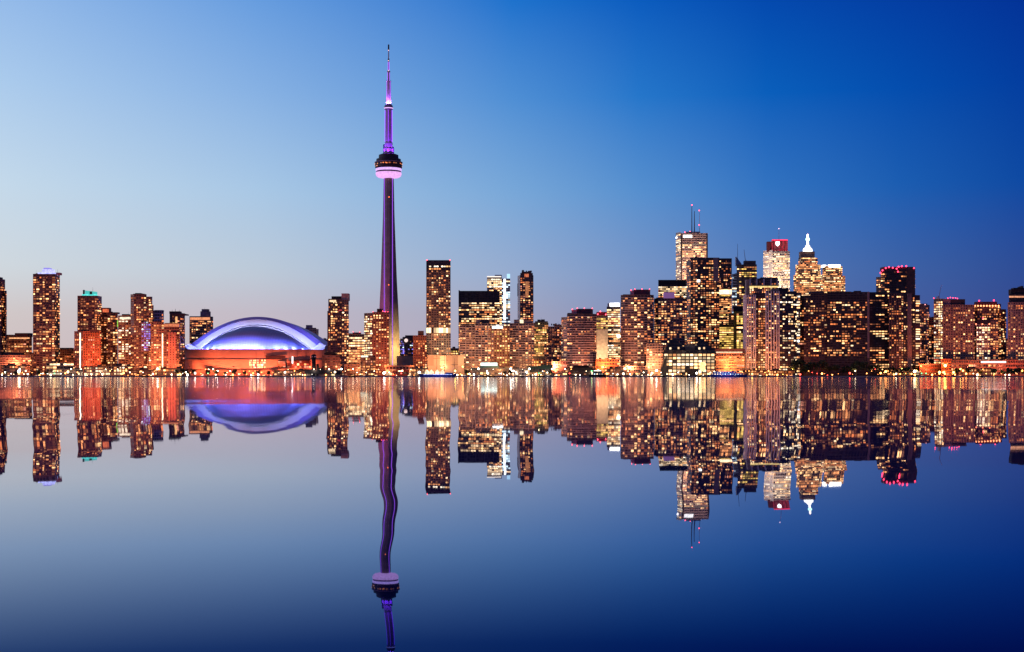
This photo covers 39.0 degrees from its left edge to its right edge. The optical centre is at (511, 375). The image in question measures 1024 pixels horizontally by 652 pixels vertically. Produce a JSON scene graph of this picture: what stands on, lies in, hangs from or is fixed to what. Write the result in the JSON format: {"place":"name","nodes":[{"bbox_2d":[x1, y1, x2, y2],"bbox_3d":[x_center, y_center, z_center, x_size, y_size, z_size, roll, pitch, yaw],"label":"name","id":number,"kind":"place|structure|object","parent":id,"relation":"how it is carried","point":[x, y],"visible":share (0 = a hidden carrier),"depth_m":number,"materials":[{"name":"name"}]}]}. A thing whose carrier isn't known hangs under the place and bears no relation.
{"place":"outdoors","nodes":[
{"label":"outdoors","id":0,"kind":"place"},
{"bbox_2d":[0,377,1023,651],"bbox_3d":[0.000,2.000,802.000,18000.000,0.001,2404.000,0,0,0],"label":"water","id":1,"kind":"structure","parent":0,"point":[510,513],"depth_m":20.80,"materials":[{"name":"blue liquid"}]},
{"bbox_2d":[419,354,457,376],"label":"tall ship","id":2,"kind":"object","parent":1,"relation":"on","point":[432,374],"visible":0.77,"depth_m":1982.14,"materials":[{"name":"grey"}]},
{"bbox_2d":[588,370,605,376],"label":"ferry","id":3,"kind":"object","parent":1,"relation":"on","point":[597,373],"visible":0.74,"depth_m":1984.79,"materials":[{"name":"grey"}]},
{"bbox_2d":[708,372,746,376],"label":"tour boat","id":4,"kind":"object","parent":1,"relation":"on","point":[724,374],"visible":0.89,"depth_m":1986.25,"materials":[{"name":"blue"}]},
{"bbox_2d":[0,376,1023,376],"bbox_3d":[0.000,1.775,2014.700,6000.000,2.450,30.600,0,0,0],"label":"promenade pavement","id":5,"kind":"structure","parent":0,"point":[508,376],"depth_m":1999.40,"materials":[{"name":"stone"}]},
{"bbox_2d":[789,358,800,375],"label":"tree","id":6,"kind":"object","parent":5,"relation":"on","point":[796,362],"visible":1,"depth_m":2024.66,"materials":[{"name":"green plant"}]},
{"bbox_2d":[804,360,815,375],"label":"tree","id":7,"kind":"object","parent":5,"relation":"on","point":[811,364],"visible":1,"depth_m":2021.29,"materials":[{"name":"green plant"}]},
{"bbox_2d":[818,360,828,370],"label":"tree","id":8,"kind":"object","parent":5,"relation":"on","point":[824,363],"visible":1,"depth_m":2024.69,"materials":[{"name":"green plant"}]},
{"bbox_2d":[857,360,868,375],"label":"tree","id":9,"kind":"object","parent":5,"relation":"on","point":[863,363],"visible":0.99,"depth_m":2029.10,"materials":[{"name":"green plant"}]},
{"bbox_2d":[0,0,1023,352],"label":"sky","id":10,"kind":"structure","parent":0,"point":[190,156],"materials":[{"name":"blue"}]},
{"bbox_3d":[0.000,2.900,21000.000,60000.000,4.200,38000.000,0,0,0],"label":"ground","id":11,"kind":"structure","parent":0,"visible":0},
{"bbox_2d":[0,277,6,353],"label":"apartment tower","id":12,"kind":"structure","parent":11,"relation":"on","point":[3,320],"depth_m":2154.43,"materials":[{"name":"concrete"}]},
{"bbox_2d":[0,353,29,375],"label":"apartment block","id":13,"kind":"structure","parent":11,"relation":"on","point":[14,358],"depth_m":2080.00,"materials":[{"name":"concrete"}]},
{"bbox_2d":[1,364,30,375],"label":"shed","id":14,"kind":"structure","parent":11,"relation":"on","point":[10,369],"depth_m":2046.00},
{"bbox_2d":[7,333,32,375],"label":"apartment block","id":15,"kind":"structure","parent":11,"relation":"on","point":[19,342],"depth_m":2220.00,"materials":[{"name":"concrete"}]},
{"bbox_2d":[32,268,61,375],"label":"apartment tower","id":16,"kind":"structure","parent":11,"relation":"on","point":[46,315],"depth_m":2150.00,"materials":[{"name":"concrete"}]},
{"bbox_2d":[46,361,73,375],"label":"parking garage","id":17,"kind":"structure","parent":11,"relation":"on","point":[52,367],"depth_m":2060.00,"materials":[{"name":"concrete"}]},
{"bbox_2d":[60,348,73,362],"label":"apartment block","id":18,"kind":"structure","parent":11,"relation":"on","point":[66,355],"depth_m":2260.00,"materials":[{"name":"concrete"}]},
{"bbox_2d":[61,367,84,375],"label":"shop","id":19,"kind":"structure","parent":11,"relation":"on","point":[73,372],"depth_m":2050.00,"materials":[{"name":"concrete"}]},
{"bbox_2d":[74,330,100,375],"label":"apartment tower","id":20,"kind":"structure","parent":11,"relation":"on","point":[87,347],"depth_m":2105.81,"materials":[{"name":"concrete"}]},
{"bbox_2d":[77,290,101,364],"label":"apartment tower","id":21,"kind":"structure","parent":11,"relation":"on","point":[89,310],"depth_m":2190.00,"materials":[{"name":"concrete"}]},
{"bbox_2d":[83,365,101,375],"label":"shop","id":22,"kind":"structure","parent":11,"relation":"on","point":[93,370],"depth_m":2054.00,"materials":[{"name":"concrete"}]},
{"bbox_2d":[102,308,110,365],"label":"apartment tower","id":23,"kind":"structure","parent":11,"relation":"on","point":[105,311],"depth_m":2230.00,"materials":[{"name":"concrete"}]},
{"bbox_2d":[107,312,119,365],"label":"apartment tower","id":24,"kind":"structure","parent":11,"relation":"on","point":[112,337],"depth_m":2205.00,"materials":[{"name":"concrete"}]},
{"bbox_2d":[102,361,134,375],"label":"market hall","id":25,"kind":"structure","parent":11,"relation":"on","point":[126,370],"depth_m":2046.00,"materials":[{"name":"concrete"}]},
{"bbox_2d":[118,314,130,365],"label":"apartment tower","id":26,"kind":"structure","parent":11,"relation":"on","point":[124,339],"depth_m":2170.00,"materials":[{"name":"concrete"}]},
{"bbox_2d":[130,293,153,368],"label":"apartment tower","id":27,"kind":"structure","parent":11,"relation":"on","point":[142,312],"depth_m":2150.00,"materials":[{"name":"concrete"}]},
{"bbox_2d":[131,365,154,375],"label":"shop","id":28,"kind":"structure","parent":11,"relation":"on","point":[141,372],"depth_m":2049.88,"materials":[{"name":"concrete"}]},
{"bbox_2d":[154,310,163,321],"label":"apartment tower","id":29,"kind":"structure","parent":11,"relation":"on","point":[158,315],"depth_m":2300.00,"materials":[{"name":"glass"}]},
{"bbox_2d":[151,322,179,375],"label":"apartment block","id":30,"kind":"structure","parent":11,"relation":"on","point":[164,344],"depth_m":2119.10,"materials":[{"name":"concrete"}]},
{"bbox_2d":[154,367,184,375],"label":"shop","id":31,"kind":"structure","parent":11,"relation":"on","point":[164,371],"depth_m":2054.00,"materials":[{"name":"concrete"}]},
{"bbox_2d":[169,309,188,375],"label":"apartment tower","id":32,"kind":"structure","parent":11,"relation":"on","point":[177,316],"depth_m":2195.88,"materials":[{"name":"concrete"}]},
{"bbox_2d":[189,309,212,343],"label":"apartment tower","id":33,"kind":"structure","parent":11,"relation":"on","point":[201,325],"depth_m":2500.00,"materials":[{"name":"concrete"}]},
{"bbox_2d":[185,317,326,375],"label":"domed stadium","id":34,"kind":"object","parent":11,"relation":"on","point":[264,345],"visible":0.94,"depth_m":2236.98,"materials":[{"name":"concrete"}]},
{"bbox_2d":[273,369,303,375],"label":"shop","id":35,"kind":"structure","parent":11,"relation":"on","point":[287,373],"depth_m":2046.00,"materials":[{"name":"concrete"}]},
{"bbox_2d":[305,325,318,335],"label":"office block","id":36,"kind":"structure","parent":11,"relation":"on","point":[312,329],"depth_m":2653.00,"materials":[{"name":"concrete"}]},
{"bbox_2d":[304,368,341,375],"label":"boathouse","id":37,"kind":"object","parent":11,"relation":"on","point":[321,372],"visible":1,"depth_m":2020.00,"materials":[{"name":"concrete"}]},
{"bbox_2d":[311,354,318,375],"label":"harbour tower","id":38,"kind":"structure","parent":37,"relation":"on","point":[315,366],"depth_m":2021.40,"materials":[{"name":"grey"}]},
{"bbox_2d":[322,352,340,369],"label":"office block","id":39,"kind":"structure","parent":11,"relation":"on","point":[331,360],"depth_m":2062.00,"materials":[{"name":"concrete"}]},
{"bbox_2d":[327,293,349,375],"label":"apartment tower","id":40,"kind":"structure","parent":11,"relation":"on","point":[338,326],"depth_m":2150.00,"materials":[{"name":"concrete"}]},
{"bbox_2d":[344,363,360,375],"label":"office block","id":41,"kind":"structure","parent":11,"relation":"on","point":[349,369],"depth_m":2055.00,"materials":[{"name":"concrete"}]},
{"bbox_2d":[349,332,363,375],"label":"office block","id":42,"kind":"structure","parent":11,"relation":"on","point":[356,345],"depth_m":2229.75,"materials":[{"name":"glass"}]},
{"bbox_2d":[361,355,374,375],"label":"office block","id":43,"kind":"structure","parent":11,"relation":"on","point":[368,364],"depth_m":2062.00,"materials":[{"name":"concrete"}]},
{"bbox_2d":[364,309,388,375],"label":"apartment tower","id":44,"kind":"structure","parent":11,"relation":"on","point":[376,334],"depth_m":2129.00,"materials":[{"name":"concrete"}]},
{"bbox_2d":[375,44,402,364],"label":"observation tower","id":45,"kind":"structure","parent":11,"relation":"on","point":[388,164],"depth_m":2399.38,"materials":[{"name":"concrete"}]},
{"bbox_2d":[384,365,414,375],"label":"entrance pavilion","id":46,"kind":"structure","parent":11,"relation":"on","point":[390,368],"depth_m":2079.75,"materials":[{"name":"concrete"}]},
{"bbox_2d":[392,369,408,375],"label":"restaurant","id":47,"kind":"structure","parent":11,"relation":"on","point":[398,372],"depth_m":2040.00,"materials":[{"name":"concrete"}]},
{"bbox_2d":[397,355,412,367],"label":"warehouse","id":48,"kind":"structure","parent":11,"relation":"on","point":[404,360],"depth_m":2300.00,"materials":[{"name":"concrete"}]},
{"bbox_2d":[400,335,412,355],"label":"office block","id":49,"kind":"structure","parent":11,"relation":"on","point":[406,345],"depth_m":2601.08,"materials":[{"name":"glass"}]},
{"bbox_2d":[410,366,428,375],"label":"shop","id":50,"kind":"structure","parent":11,"relation":"on","point":[416,370],"depth_m":2050.00,"materials":[{"name":"concrete"}]},
{"bbox_2d":[413,331,426,367],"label":"apartment tower","id":51,"kind":"structure","parent":11,"relation":"on","point":[420,349],"depth_m":2150.00,"materials":[{"name":"concrete"}]},
{"bbox_2d":[426,260,450,367],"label":"office tower","id":52,"kind":"structure","parent":11,"relation":"on","point":[438,303],"depth_m":2190.00,"materials":[{"name":"glass"}]},
{"bbox_2d":[428,354,463,375],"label":"terminal warehouse","id":53,"kind":"structure","parent":11,"relation":"on","point":[435,362],"depth_m":2110.00,"materials":[{"name":"concrete"}]},
{"bbox_2d":[451,347,458,354],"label":"office block","id":54,"kind":"structure","parent":11,"relation":"on","point":[454,350],"depth_m":2350.00,"materials":[{"name":"concrete"}]},
{"bbox_2d":[459,320,490,375],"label":"apartment tower","id":55,"kind":"structure","parent":11,"relation":"on","point":[475,345],"depth_m":2129.05,"materials":[{"name":"concrete"}]},
{"bbox_2d":[459,290,499,325],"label":"office tower","id":56,"kind":"structure","parent":11,"relation":"on","point":[481,306],"depth_m":2300.00,"materials":[{"name":"glass"}]},
{"bbox_2d":[471,363,512,375],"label":"shopping terminal","id":57,"kind":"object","parent":11,"relation":"on","point":[484,369],"visible":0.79,"depth_m":2062.00,"materials":[{"name":"concrete"}]},
{"bbox_2d":[487,274,509,325],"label":"office tower","id":58,"kind":"structure","parent":11,"relation":"on","point":[498,283],"depth_m":2746.00,"materials":[{"name":"glass"}]},
{"bbox_2d":[491,325,509,367],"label":"apartment tower","id":59,"kind":"structure","parent":11,"relation":"on","point":[500,345],"depth_m":2120.00,"materials":[{"name":"concrete"}]},
{"bbox_2d":[511,367,529,375],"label":"shop","id":60,"kind":"structure","parent":11,"relation":"on","point":[522,372],"depth_m":2054.00,"materials":[{"name":"concrete"}]},
{"bbox_2d":[509,320,533,368],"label":"apartment tower","id":61,"kind":"structure","parent":11,"relation":"on","point":[521,344],"depth_m":2140.00,"materials":[{"name":"concrete"}]},
{"bbox_2d":[517,270,532,322],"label":"apartment tower","id":62,"kind":"structure","parent":11,"relation":"on","point":[525,294],"depth_m":2500.00,"materials":[{"name":"concrete"}]},
{"bbox_2d":[533,356,545,365],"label":"restaurant","id":63,"kind":"structure","parent":11,"relation":"on","point":[539,360],"depth_m":2085.00,"materials":[{"name":"concrete"}]},
{"bbox_2d":[527,364,552,375],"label":"shopping terminal","id":64,"kind":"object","parent":11,"relation":"on","point":[542,369],"visible":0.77,"depth_m":2057.75,"materials":[{"name":"concrete"}]},
{"bbox_2d":[534,319,547,355],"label":"office block","id":65,"kind":"structure","parent":11,"relation":"on","point":[540,333],"depth_m":2420.00,"materials":[{"name":"glass"}]},
{"bbox_2d":[544,323,560,364],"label":"apartment tower","id":66,"kind":"structure","parent":11,"relation":"on","point":[552,350],"depth_m":2188.00,"materials":[{"name":"concrete"}]},
{"bbox_2d":[552,361,567,375],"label":"kiosk","id":67,"kind":"object","parent":11,"relation":"on","point":[560,368],"visible":0.97,"depth_m":2075.00,"materials":[{"name":"orange"}]},
{"bbox_2d":[561,308,596,375],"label":"apartment tower","id":68,"kind":"structure","parent":11,"relation":"on","point":[578,337],"depth_m":2102.74,"materials":[{"name":"concrete"}]},
{"bbox_2d":[568,365,592,375],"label":"ferry shed","id":69,"kind":"structure","parent":11,"relation":"on","point":[581,370],"depth_m":2030.00,"materials":[{"name":"metal"}]},
{"bbox_2d":[596,311,607,358],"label":"office block","id":70,"kind":"structure","parent":11,"relation":"on","point":[602,335],"depth_m":2257.00,"materials":[{"name":"concrete"}]},
{"bbox_2d":[596,358,619,372],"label":"waterfront office","id":71,"kind":"structure","parent":11,"relation":"on","point":[606,362],"depth_m":2085.00,"materials":[{"name":"concrete"}]},
{"bbox_2d":[603,366,619,375],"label":"shop","id":72,"kind":"structure","parent":11,"relation":"on","point":[610,370],"depth_m":2046.00,"materials":[{"name":"concrete"}]},
{"bbox_2d":[607,303,619,358],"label":"office tower","id":73,"kind":"structure","parent":11,"relation":"on","point":[613,312],"depth_m":2290.00,"materials":[{"name":"glass"}]},
{"bbox_2d":[618,365,647,375],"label":"apartment block","id":74,"kind":"structure","parent":11,"relation":"on","point":[637,370],"depth_m":2075.00,"materials":[{"name":"concrete"}]},
{"bbox_2d":[620,289,653,365],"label":"apartment tower","id":75,"kind":"structure","parent":11,"relation":"on","point":[637,321],"depth_m":2124.38,"materials":[{"name":"concrete"}]},
{"bbox_2d":[646,342,662,375],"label":"apartment block","id":76,"kind":"structure","parent":11,"relation":"on","point":[654,354],"depth_m":2090.00,"materials":[{"name":"concrete"}]},
{"bbox_2d":[654,292,686,358],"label":"apartment tower","id":77,"kind":"structure","parent":11,"relation":"on","point":[670,315],"depth_m":2150.00,"materials":[{"name":"glass"}]},
{"bbox_2d":[658,280,685,297],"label":"office tower","id":78,"kind":"structure","parent":11,"relation":"on","point":[678,287],"depth_m":2650.00,"materials":[{"name":"glass"}]},
{"bbox_2d":[660,339,714,375],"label":"terminal building","id":79,"kind":"structure","parent":11,"relation":"on","point":[689,359],"depth_m":2061.75,"materials":[{"name":"glass"}]},
{"bbox_2d":[676,209,707,279],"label":"office tower","id":80,"kind":"structure","parent":11,"relation":"on","point":[690,245],"depth_m":2900.00,"materials":[{"name":"glass"}]},
{"bbox_2d":[686,256,718,348],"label":"apartment tower","id":81,"kind":"structure","parent":11,"relation":"on","point":[702,285],"depth_m":2240.00,"materials":[{"name":"glass"}]},
{"bbox_2d":[719,258,731,323],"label":"office tower","id":82,"kind":"structure","parent":11,"relation":"on","point":[725,286],"depth_m":2600.00,"materials":[{"name":"glass"}]},
{"bbox_2d":[719,313,732,348],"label":"office tower","id":83,"kind":"structure","parent":11,"relation":"on","point":[725,336],"depth_m":2330.00,"materials":[{"name":"glass"}]},
{"bbox_2d":[714,349,744,372],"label":"office block","id":84,"kind":"structure","parent":11,"relation":"on","point":[733,359],"depth_m":2085.00,"materials":[{"name":"concrete"}]},
{"bbox_2d":[732,273,736,312],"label":"office tower","id":85,"kind":"structure","parent":11,"relation":"on","point":[734,290],"depth_m":2800.00,"materials":[{"name":"glass"}]},
{"bbox_2d":[733,307,742,348],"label":"office tower","id":86,"kind":"structure","parent":11,"relation":"on","point":[737,327],"depth_m":2299.25,"materials":[{"name":"glass"}]},
{"bbox_2d":[735,244,756,306],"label":"office tower","id":87,"kind":"structure","parent":11,"relation":"on","point":[746,270],"depth_m":2780.00,"materials":[{"name":"glass"}]},
{"bbox_2d":[740,368,765,375],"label":"shop","id":88,"kind":"structure","parent":11,"relation":"on","point":[754,371],"depth_m":2049.75,"materials":[{"name":"concrete"}]},
{"bbox_2d":[745,277,777,293],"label":"office tower","id":89,"kind":"structure","parent":11,"relation":"on","point":[758,285],"depth_m":2450.00,"materials":[{"name":"glass"}]},
{"bbox_2d":[743,288,796,375],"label":"apartment tower","id":90,"kind":"structure","parent":11,"relation":"on","point":[769,329],"depth_m":2110.11,"materials":[{"name":"concrete"}]},
{"bbox_2d":[763,239,789,290],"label":"office tower","id":91,"kind":"structure","parent":11,"relation":"on","point":[776,258],"depth_m":2900.00,"materials":[{"name":"concrete"}]},
{"bbox_2d":[765,369,793,375],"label":"shop","id":92,"kind":"structure","parent":11,"relation":"on","point":[773,372],"depth_m":2054.00,"materials":[{"name":"concrete"}]},
{"bbox_2d":[797,293,801,375],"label":"office tower","id":93,"kind":"structure","parent":11,"relation":"on","point":[798,327],"depth_m":2600.00,"materials":[{"name":"concrete"}]},
{"bbox_2d":[793,358,805,370],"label":"tree","id":94,"kind":"object","parent":11,"relation":"on","point":[800,364],"visible":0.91,"depth_m":2037.34,"materials":[{"name":"green plant"}]},
{"bbox_2d":[794,234,822,294],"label":"office tower","id":95,"kind":"structure","parent":11,"relation":"on","point":[808,277],"depth_m":2751.00,"materials":[{"name":"glass"}]},
{"bbox_2d":[822,265,844,292],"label":"office tower","id":96,"kind":"structure","parent":11,"relation":"on","point":[833,279],"depth_m":2820.00,"materials":[{"name":"glass"}]},
{"bbox_2d":[800,289,889,375],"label":"apartment block","id":97,"kind":"structure","parent":11,"relation":"on","point":[841,328],"depth_m":2129.76,"materials":[{"name":"concrete"}]},
{"bbox_2d":[850,361,859,375],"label":"tree","id":98,"kind":"object","parent":11,"relation":"on","point":[856,363],"visible":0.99,"depth_m":2036.29,"materials":[{"name":"green plant"}]},
{"bbox_2d":[876,265,915,293],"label":"apartment tower","id":99,"kind":"structure","parent":11,"relation":"on","point":[901,279],"depth_m":2320.00,"materials":[{"name":"concrete"}]},
{"bbox_2d":[887,367,911,375],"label":"shed","id":100,"kind":"structure","parent":11,"relation":"on","point":[903,374],"depth_m":2046.00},
{"bbox_2d":[889,292,919,375],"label":"apartment tower","id":101,"kind":"structure","parent":11,"relation":"on","point":[904,330],"depth_m":2111.05,"materials":[{"name":"concrete"}]},
{"bbox_2d":[920,304,929,363],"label":"apartment tower","id":102,"kind":"structure","parent":11,"relation":"on","point":[924,330],"depth_m":2270.00,"materials":[{"name":"concrete"}]},
{"bbox_2d":[913,364,940,375],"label":"boathouse","id":103,"kind":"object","parent":11,"relation":"on","point":[933,369],"visible":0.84,"depth_m":2080.00,"materials":[{"name":"concrete"}]},
{"bbox_2d":[929,316,933,363],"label":"apartment tower","id":104,"kind":"structure","parent":11,"relation":"on","point":[931,340],"depth_m":2210.00,"materials":[{"name":"concrete"}]},
{"bbox_2d":[934,359,951,375],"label":"pavilion","id":105,"kind":"structure","parent":11,"relation":"on","point":[947,362],"depth_m":2060.00,"materials":[{"name":"concrete"}]},
{"bbox_2d":[933,297,974,363],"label":"apartment tower","id":106,"kind":"structure","parent":11,"relation":"on","point":[954,328],"depth_m":2150.00,"materials":[{"name":"concrete"}]},
{"bbox_2d":[955,367,990,375],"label":"shop","id":107,"kind":"structure","parent":11,"relation":"on","point":[986,371],"depth_m":2050.00,"materials":[{"name":"concrete"}]},
{"bbox_2d":[951,358,1023,375],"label":"podium block","id":108,"kind":"structure","parent":11,"relation":"on","point":[999,365],"depth_m":2105.00,"materials":[{"name":"concrete"}]},
{"bbox_2d":[974,300,1006,359],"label":"apartment tower","id":109,"kind":"structure","parent":11,"relation":"on","point":[990,330],"depth_m":2162.00,"materials":[{"name":"concrete"}]},
{"bbox_2d":[1008,286,1023,359],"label":"apartment tower","id":110,"kind":"structure","parent":11,"relation":"on","point":[1016,325],"depth_m":2150.00,"materials":[{"name":"concrete"}]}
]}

